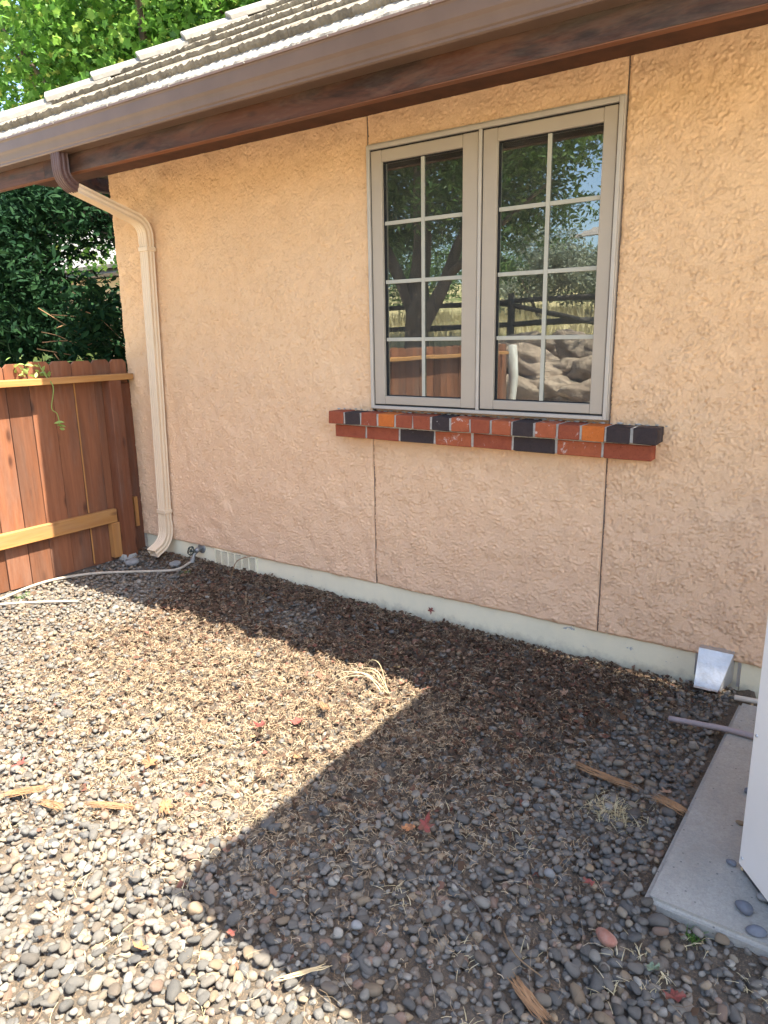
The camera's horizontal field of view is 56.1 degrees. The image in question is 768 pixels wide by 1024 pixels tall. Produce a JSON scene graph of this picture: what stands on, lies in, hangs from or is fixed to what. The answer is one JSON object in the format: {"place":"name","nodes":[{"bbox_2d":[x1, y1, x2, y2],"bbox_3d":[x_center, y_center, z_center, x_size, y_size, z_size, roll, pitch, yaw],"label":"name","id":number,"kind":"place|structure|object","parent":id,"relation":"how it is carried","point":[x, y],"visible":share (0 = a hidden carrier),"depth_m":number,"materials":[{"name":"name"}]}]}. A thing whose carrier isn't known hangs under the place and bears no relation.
{"place":"outdoors","nodes":[
{"label":"outdoors","id":0,"kind":"place"},
{"bbox_2d":[1,0,79,110],"label":"sky","id":1,"kind":"structure","parent":0,"point":[19,87],"materials":[{"name":"white"}]},
{"bbox_2d":[40,230,121,332],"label":"neighbour house","id":2,"kind":"structure","parent":0,"point":[107,272],"depth_m":19.57,"materials":[{"name":"white paint"}]},
{"bbox_2d":[144,533,147,546],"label":"land","id":3,"kind":"structure","parent":0,"point":[146,540],"depth_m":5.49,"materials":[{"name":"grey plant"}]},
{"bbox_2d":[0,185,128,381],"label":"dark shrub","id":4,"kind":"object","parent":3,"relation":"on","point":[28,248],"visible":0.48,"depth_m":5.67,"materials":[{"name":"green plant"}]},
{"bbox_2d":[37,308,124,359],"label":"bare twigs","id":5,"kind":"object","parent":4,"relation":"hanging from","point":[62,337],"visible":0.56,"depth_m":5.36,"materials":[{"name":"brown plant"}]},
{"bbox_2d":[51,193,113,236],"bbox_3d":[-2.311,-2.123,8.492,5.200,3.070,3.120,8,17,34],"label":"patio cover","id":6,"kind":"object","parent":3,"relation":"on","point":[105,214],"depth_m":8.84,"materials":[{"name":"white"}]},
{"bbox_2d":[0,0,261,288],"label":"maple tree","id":7,"kind":"object","parent":3,"relation":"on","point":[68,42],"visible":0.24,"depth_m":10.46,"materials":[{"name":"green plant"}]},
{"bbox_2d":[0,0,767,698],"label":"house","id":8,"kind":"structure","parent":3,"relation":"on","point":[452,310],"depth_m":3.35,"materials":[{"name":"paint"}]},
{"bbox_2d":[366,94,627,420],"bbox_3d":[0.442,-1.056,3.214,1.209,1.227,0.095,8,17,34],"label":"window","id":9,"kind":"structure","parent":8,"relation":"in","point":[481,144],"depth_m":3.15,"materials":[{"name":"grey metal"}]},
{"bbox_2d":[0,547,767,1023],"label":"ground","id":10,"kind":"structure","parent":0,"point":[652,921],"depth_m":2.03,"materials":[{"name":"grey gravel"}]},
{"bbox_2d":[11,757,24,766],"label":"fallen leaf","id":11,"kind":"object","parent":10,"relation":"on","point":[19,762],"visible":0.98,"depth_m":2.53,"materials":[{"name":"red plant"}]},
{"bbox_2d":[0,784,53,797],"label":"bark strip","id":12,"kind":"object","parent":10,"relation":"on","point":[20,790],"visible":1,"depth_m":2.35,"materials":[{"name":"brown wood"}]},
{"bbox_2d":[0,600,78,605],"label":"hose offcut","id":13,"kind":"object","parent":10,"relation":"on","point":[35,602],"visible":1,"depth_m":4.03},
{"bbox_2d":[36,799,64,810],"bbox_3d":[-1.051,0.920,2.272,0.118,0.012,0.036,4,14,23],"label":"bark strip","id":14,"kind":"object","parent":10,"relation":"on","point":[53,803],"visible":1,"depth_m":2.27,"materials":[{"name":"brown wood"}]},
{"bbox_2d":[0,359,145,592],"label":"wooden fence","id":15,"kind":"object","parent":10,"relation":"on","point":[70,498],"visible":0.9,"depth_m":4.49,"materials":[{"name":"brown wood"}]},
{"bbox_2d":[6,353,96,429],"bbox_3d":[-2.048,-0.731,4.321,0.290,0.474,0.948,8,17,34],"label":"hanging vine","id":16,"kind":"object","parent":15,"relation":"hanging from","point":[42,373],"visible":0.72,"depth_m":4.26,"materials":[{"name":"green plant"}]},
{"bbox_2d":[0,561,190,600],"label":"garden hose","id":17,"kind":"object","parent":10,"relation":"on","point":[85,574],"visible":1,"depth_m":4.51,"materials":[{"name":"white rubber"}]},
{"bbox_2d":[84,801,135,811],"bbox_3d":[-0.861,0.926,2.278,0.184,0.012,0.035,2,14,10],"label":"bark strip","id":18,"kind":"object","parent":10,"relation":"on","point":[116,805],"visible":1,"depth_m":2.27,"materials":[{"name":"beige wood"}]},
{"bbox_2d":[125,558,139,565],"bbox_3d":[-1.648,0.327,4.719,0.092,0.048,0.072,-7,15,-22],"label":"stone","id":19,"kind":"object","parent":10,"relation":"on","point":[132,562],"visible":1,"depth_m":4.69,"materials":[{"name":"grey stone"}]},
{"bbox_2d":[133,940,151,949],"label":"fallen leaf","id":20,"kind":"object","parent":10,"relation":"on","point":[140,946],"visible":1,"depth_m":1.74,"materials":[{"name":"yellow plant"}]},
{"bbox_2d":[143,753,157,768],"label":"fallen leaf","id":21,"kind":"object","parent":10,"relation":"on","point":[148,762],"visible":1,"depth_m":2.49,"materials":[{"name":"yellow plant"}]},
{"bbox_2d":[159,798,169,815],"bbox_3d":[-0.682,0.915,2.238,0.034,0.013,0.090,0,13,-15],"label":"bark strip","id":22,"kind":"object","parent":10,"relation":"on","point":[161,809],"visible":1,"depth_m":2.23,"materials":[{"name":"beige wood"}]},
{"bbox_2d":[160,799,172,808],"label":"fallen leaf","id":23,"kind":"object","parent":10,"relation":"on","point":[169,804],"visible":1,"depth_m":2.25,"materials":[{"name":"yellow plant"}]},
{"bbox_2d":[169,560,180,567],"bbox_3d":[-1.350,0.335,4.653,0.078,0.045,0.061,2,14,12],"label":"stone","id":24,"kind":"object","parent":10,"relation":"on","point":[176,563],"visible":1,"depth_m":4.63,"materials":[{"name":"grey stone"}]},
{"bbox_2d":[187,901,202,914],"bbox_3d":[-0.482,1.012,1.841,0.046,0.031,0.031,5,15,23],"label":"stone","id":25,"kind":"object","parent":10,"relation":"on","point":[194,907],"visible":1,"depth_m":1.83,"materials":[{"name":"beige stone"}]},
{"bbox_2d":[227,928,234,936],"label":"fallen leaf","id":26,"kind":"object","parent":10,"relation":"on","point":[231,932],"visible":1,"depth_m":1.77,"materials":[{"name":"red plant"}]},
{"bbox_2d":[231,556,250,577],"bbox_3d":[-0.880,0.340,4.424,0.135,0.147,0.009,-2,14,-5],"label":"twig","id":27,"kind":"object","parent":10,"relation":"on","point":[236,562],"visible":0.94,"depth_m":4.41,"materials":[{"name":"grey plant"}]},
{"bbox_2d":[253,720,265,727],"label":"fallen leaf","id":28,"kind":"object","parent":10,"relation":"on","point":[262,723],"visible":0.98,"depth_m":2.67,"materials":[{"name":"red plant"}]},
{"bbox_2d":[290,717,310,724],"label":"fallen leaf","id":29,"kind":"object","parent":10,"relation":"on","point":[297,721],"visible":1,"depth_m":2.71,"materials":[{"name":"red plant"}]},
{"bbox_2d":[276,963,331,980],"bbox_3d":[-0.183,1.061,1.663,0.131,0.008,0.016,-6,11,-16],"label":"bark strip","id":30,"kind":"object","parent":10,"relation":"on","point":[304,971],"visible":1,"depth_m":1.66,"materials":[{"name":"brown wood"}]},
{"bbox_2d":[316,701,329,710],"bbox_3d":[-0.236,0.750,2.791,0.034,0.012,0.089,-5,13,-26],"label":"bark strip","id":31,"kind":"object","parent":10,"relation":"on","point":[323,705],"visible":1,"depth_m":2.79,"materials":[{"name":"beige wood"}]},
{"bbox_2d":[351,919,362,928],"bbox_3d":[-0.067,1.022,1.784,0.032,0.018,0.025,8,17,34],"label":"stone","id":32,"kind":"object","parent":10,"relation":"on","point":[356,924],"visible":1,"depth_m":1.78,"materials":[{"name":"grey stone"}]},
{"bbox_2d":[328,660,388,694],"bbox_3d":[-0.100,0.682,3.005,0.263,0.132,0.137,1,14,7],"label":"dry stalk clump","id":33,"kind":"object","parent":10,"relation":"on","point":[372,679],"visible":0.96,"depth_m":2.96,"materials":[{"name":"beige plant"}]},
{"bbox_2d":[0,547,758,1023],"bbox_3d":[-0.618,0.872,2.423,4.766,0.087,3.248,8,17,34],"label":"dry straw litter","id":34,"kind":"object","parent":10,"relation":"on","point":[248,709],"visible":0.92,"depth_m":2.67,"materials":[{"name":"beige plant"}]},
{"bbox_2d":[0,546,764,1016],"bbox_3d":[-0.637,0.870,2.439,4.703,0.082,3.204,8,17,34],"label":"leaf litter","id":35,"kind":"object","parent":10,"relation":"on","point":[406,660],"visible":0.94,"depth_m":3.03,"materials":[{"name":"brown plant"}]},
{"bbox_2d":[401,823,415,830],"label":"fallen leaf","id":36,"kind":"object","parent":35,"relation":"on","point":[408,827],"visible":1,"depth_m":2.10,"materials":[{"name":"orange plant"}]},
{"bbox_2d":[0,694,767,1023],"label":"sparse dry grass","id":37,"kind":"structure","parent":10,"relation":"on","point":[402,904],"depth_m":1.76,"materials":[{"name":"beige plant"}]},
{"bbox_2d":[418,810,434,832],"bbox_3d":[0.121,0.913,2.141,0.056,0.024,0.083,-7,36,-10],"label":"fallen leaf","id":38,"kind":"object","parent":10,"relation":"on","point":[425,825],"visible":1,"depth_m":2.14,"materials":[{"name":"red plant"}]},
{"bbox_2d":[445,876,490,938],"bbox_3d":[0.222,1.008,1.853,0.026,0.014,0.221,-7,15,-24],"label":"twig","id":39,"kind":"object","parent":10,"relation":"on","point":[469,896],"visible":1,"depth_m":1.85,"materials":[{"name":"grey wood"}]},
{"bbox_2d":[503,931,542,977],"bbox_3d":[0.315,1.037,1.693,0.027,0.017,0.149,-8,15,-26],"label":"twig","id":40,"kind":"object","parent":10,"relation":"on","point":[523,962],"visible":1,"depth_m":1.67,"materials":[{"name":"wood"}]},
{"bbox_2d":[507,972,555,1023],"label":"bark strip","id":41,"kind":"object","parent":10,"relation":"on","point":[537,1006],"visible":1,"depth_m":1.58,"materials":[{"name":"brown wood"}]},
{"bbox_2d":[544,868,554,877],"bbox_3d":[0.446,0.973,1.941,0.030,0.023,0.023,8,17,34],"label":"stone","id":42,"kind":"object","parent":10,"relation":"on","point":[549,872],"visible":1,"depth_m":1.93,"materials":[{"name":"grey stone"}]},
{"bbox_2d":[560,688,567,695],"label":"fallen leaf","id":43,"kind":"object","parent":10,"relation":"on","point":[563,692],"visible":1,"depth_m":2.88,"materials":[{"name":"brown plant"}]},
{"bbox_2d":[583,876,594,885],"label":"fallen leaf","id":44,"kind":"object","parent":10,"relation":"on","point":[589,881],"visible":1,"depth_m":1.90,"materials":[{"name":"red plant"}]},
{"bbox_2d":[570,759,639,788],"bbox_3d":[0.721,0.865,2.374,0.255,0.014,0.038,10,17,43],"label":"bark strip","id":45,"kind":"object","parent":10,"relation":"on","point":[603,775],"visible":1,"depth_m":2.36,"materials":[{"name":"brown wood"}]},
{"bbox_2d":[596,927,617,946],"bbox_3d":[0.533,1.023,1.735,0.038,0.026,0.060,-9,16,-31],"label":"stone","id":46,"kind":"object","parent":10,"relation":"on","point":[606,938],"visible":1,"depth_m":1.72,"materials":[{"name":"pink stone"}]},
{"bbox_2d":[578,778,647,835],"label":"dry grass","id":47,"kind":"structure","parent":10,"relation":"on","point":[599,813],"depth_m":2.22,"materials":[{"name":"beige plant"}]},
{"bbox_2d":[644,961,659,970],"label":"fallen leaf","id":48,"kind":"object","parent":10,"relation":"on","point":[650,966],"visible":1,"depth_m":1.65,"materials":[{"name":"green plant"}]},
{"bbox_2d":[659,787,671,792],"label":"fallen leaf","id":49,"kind":"object","parent":10,"relation":"on","point":[665,791],"visible":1,"depth_m":2.26,"materials":[{"name":"brown plant"}]},
{"bbox_2d":[651,793,688,815],"bbox_3d":[0.867,0.880,2.181,0.042,0.015,0.120,-10,17,-37],"label":"bark strip","id":50,"kind":"object","parent":10,"relation":"on","point":[665,800],"visible":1,"depth_m":2.17,"materials":[{"name":"brown wood"}]},
{"bbox_2d":[663,988,685,1002],"bbox_3d":[0.647,1.056,1.583,0.089,0.010,0.051,4,-12,-34],"label":"fallen leaf","id":51,"kind":"object","parent":10,"relation":"on","point":[676,995],"visible":1,"depth_m":1.58,"materials":[{"name":"red plant"}]},
{"bbox_2d":[680,925,707,945],"bbox_3d":[0.752,1.023,1.743,0.069,0.030,0.082,8,17,34],"label":"weed tuft","id":52,"kind":"object","parent":10,"relation":"on","point":[692,937],"visible":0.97,"depth_m":1.74,"materials":[{"name":"green plant"}]},
{"bbox_2d":[645,703,767,957],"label":"concrete pad","id":53,"kind":"object","parent":10,"relation":"on","point":[700,883],"visible":0.62,"depth_m":1.94,"materials":[{"name":"grey concrete"}]},
{"bbox_2d":[668,716,753,738],"bbox_3d":[1.310,0.800,2.491,0.640,0.053,0.022,10,18,38],"label":"grey conduit","id":54,"kind":"object","parent":53,"relation":"on","point":[735,731],"visible":0.97,"depth_m":2.59,"materials":[{"name":"grey plastic"}]},
{"bbox_2d":[726,859,736,866],"bbox_3d":[0.928,0.936,1.926,0.027,0.016,0.020,8,17,34],"label":"stone","id":55,"kind":"object","parent":53,"relation":"on","point":[732,862],"visible":1,"depth_m":1.92,"materials":[{"name":"grey stone"}]},
{"bbox_2d":[735,820,743,825],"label":"stone","id":56,"kind":"object","parent":53,"relation":"on","point":[739,822],"visible":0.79,"depth_m":2.08,"materials":[{"name":"stone"}]},
{"bbox_2d":[735,900,753,915],"bbox_3d":[0.884,0.971,1.772,0.039,0.029,0.044,-11,17,-36],"label":"stone","id":57,"kind":"object","parent":53,"relation":"on","point":[744,907],"visible":1,"depth_m":1.76,"materials":[{"name":"grey stone"}]},
{"bbox_2d":[739,618,767,903],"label":"condenser unit","id":58,"kind":"object","parent":53,"relation":"on","point":[753,860],"visible":1,"depth_m":1.79,"materials":[{"name":"white metal"}]},
{"bbox_2d":[745,924,767,937],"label":"stone","id":59,"kind":"object","parent":53,"relation":"on","point":[754,930],"visible":1,"depth_m":1.70,"materials":[{"name":"grey stone"}]},
{"bbox_2d":[756,892,767,901],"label":"stone","id":60,"kind":"object","parent":53,"relation":"on","point":[760,896],"visible":0.8,"depth_m":1.79,"materials":[{"name":"grey stone"}]},
{"bbox_2d":[734,695,757,703],"bbox_3d":[1.617,0.751,2.684,0.565,0.024,0.026,7,16,29],"label":"cream pipe","id":61,"kind":"object","parent":10,"relation":"on","point":[746,699],"visible":0.79,"depth_m":2.79,"materials":[{"name":"plastic"}]}
]}

